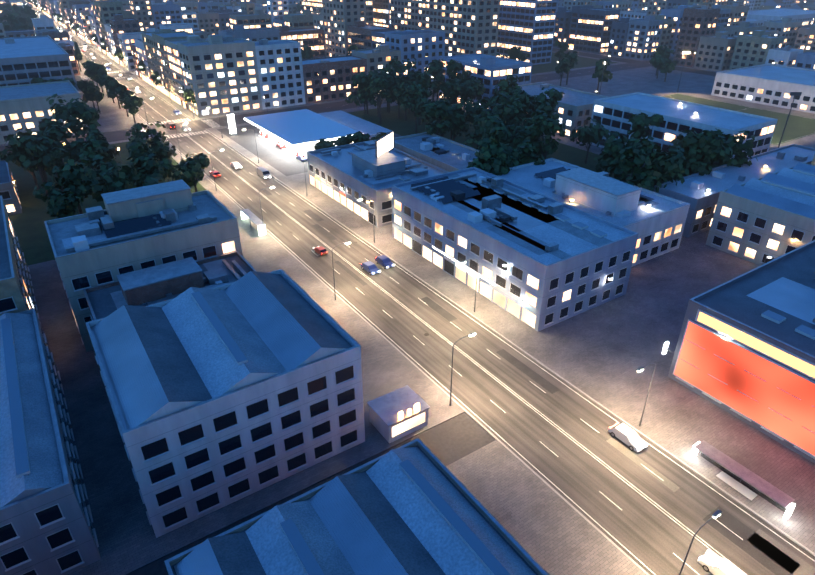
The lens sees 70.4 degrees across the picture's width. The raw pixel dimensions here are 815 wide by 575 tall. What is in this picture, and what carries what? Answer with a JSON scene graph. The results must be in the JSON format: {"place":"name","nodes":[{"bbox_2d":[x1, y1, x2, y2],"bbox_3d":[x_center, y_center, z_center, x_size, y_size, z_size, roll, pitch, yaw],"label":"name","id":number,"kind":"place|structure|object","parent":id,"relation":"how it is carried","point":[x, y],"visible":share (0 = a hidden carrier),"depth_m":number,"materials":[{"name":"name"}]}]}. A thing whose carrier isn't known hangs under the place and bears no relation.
{"place":"outdoors","nodes":[
{"label":"outdoors","id":0,"kind":"place"},
{"bbox_2d":[0,1,814,574],"bbox_3d":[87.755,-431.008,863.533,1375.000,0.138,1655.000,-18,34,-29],"label":"block pavements","id":1,"kind":"structure","parent":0,"point":[604,353],"depth_m":80.82,"materials":[{"name":"grey concrete"}]},
{"bbox_2d":[296,155,306,161],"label":"car","id":2,"kind":"object","parent":1,"relation":"on","point":[300,158],"visible":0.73,"depth_m":165.18,"materials":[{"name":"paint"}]},
{"bbox_2d":[227,109,390,161],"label":"petrol station","id":3,"kind":"object","parent":1,"relation":"on","point":[299,128],"visible":0.71,"depth_m":179.23,"materials":[{"name":"white"}]},
{"bbox_2d":[0,0,765,217],"bbox_3d":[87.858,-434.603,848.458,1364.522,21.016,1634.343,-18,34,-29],"label":"trees","id":4,"kind":"object","parent":1,"relation":"on","point":[507,131],"visible":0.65,"depth_m":145.71,"materials":[{"name":"green plant"}]},
{"bbox_2d":[4,1,804,574],"bbox_3d":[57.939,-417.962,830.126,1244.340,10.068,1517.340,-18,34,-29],"label":"street lamps","id":5,"kind":"object","parent":1,"relation":"on","point":[716,513],"visible":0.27,"depth_m":94.37,"materials":[{"name":"grey metal"}]},
{"bbox_2d":[0,0,814,75],"bbox_3d":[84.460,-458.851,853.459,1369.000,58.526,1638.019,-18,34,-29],"label":"buildings","id":6,"kind":"structure","parent":1,"relation":"on","point":[719,35],"depth_m":333.72,"materials":[{"name":"concrete"}]},
{"bbox_2d":[0,0,814,574],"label":"buildings","id":7,"kind":"structure","parent":1,"relation":"on","point":[228,372],"depth_m":76.34,"materials":[{"name":"concrete"}]},
{"bbox_2d":[599,51,801,147],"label":"floodlights","id":8,"kind":"object","parent":1,"relation":"on","point":[794,94],"visible":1,"depth_m":175.75,"materials":[{"name":"grey metal"}]},
{"bbox_2d":[0,0,814,574],"bbox_3d":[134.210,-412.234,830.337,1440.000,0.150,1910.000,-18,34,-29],"label":"road","id":9,"kind":"structure","parent":0,"point":[650,508],"depth_m":76.54,"materials":[{"name":"grey asphalt"}]},
{"bbox_2d":[166,121,175,129],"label":"car","id":10,"kind":"object","parent":9,"relation":"on","point":[171,125],"visible":0.88,"depth_m":196.15,"materials":[{"name":"paint"}]},
{"bbox_2d":[173,110,180,114],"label":"car","id":11,"kind":"object","parent":9,"relation":"on","point":[177,112],"visible":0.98,"depth_m":215.64,"materials":[{"name":"paint"}]},
{"bbox_2d":[181,125,189,131],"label":"car","id":12,"kind":"object","parent":9,"relation":"on","point":[185,127],"visible":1,"depth_m":195.11,"materials":[{"name":"paint"}]},
{"bbox_2d":[209,170,220,177],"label":"car","id":13,"kind":"object","parent":9,"relation":"on","point":[216,174],"visible":0.85,"depth_m":152.96,"materials":[{"name":"paint"}]},
{"bbox_2d":[230,161,241,169],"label":"car","id":14,"kind":"object","parent":9,"relation":"on","point":[235,165],"visible":1,"depth_m":159.49,"materials":[{"name":"paint"}]},
{"bbox_2d":[257,167,270,179],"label":"truck","id":15,"kind":"object","parent":9,"relation":"on","point":[263,172],"visible":1,"depth_m":152.22,"materials":[{"name":"paint"}]},
{"bbox_2d":[313,246,327,255],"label":"car","id":16,"kind":"object","parent":9,"relation":"on","point":[321,251],"visible":1,"depth_m":112.68,"materials":[{"name":"red paint"}]},
{"bbox_2d":[361,261,380,274],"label":"car","id":17,"kind":"object","parent":9,"relation":"on","point":[370,267],"visible":1,"depth_m":106.11,"materials":[{"name":"paint"}]},
{"bbox_2d":[375,255,394,268],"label":"car","id":18,"kind":"object","parent":9,"relation":"on","point":[384,261],"visible":1,"depth_m":108.28,"materials":[{"name":"paint"}]},
{"bbox_2d":[608,422,646,452],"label":"car","id":19,"kind":"object","parent":9,"relation":"on","point":[628,436],"visible":1,"depth_m":68.42,"materials":[{"name":"paint"}]},
{"bbox_2d":[698,550,746,574],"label":"car","id":20,"kind":"object","parent":9,"relation":"on","point":[713,563],"visible":1,"depth_m":53.84,"materials":[{"name":"paint"}]},
{"bbox_2d":[552,48,716,75],"bbox_3d":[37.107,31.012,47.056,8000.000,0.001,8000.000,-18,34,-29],"label":"road","id":21,"kind":"structure","parent":0,"point":[634,61],"depth_m":334.00,"materials":[{"name":"grey asphalt"}]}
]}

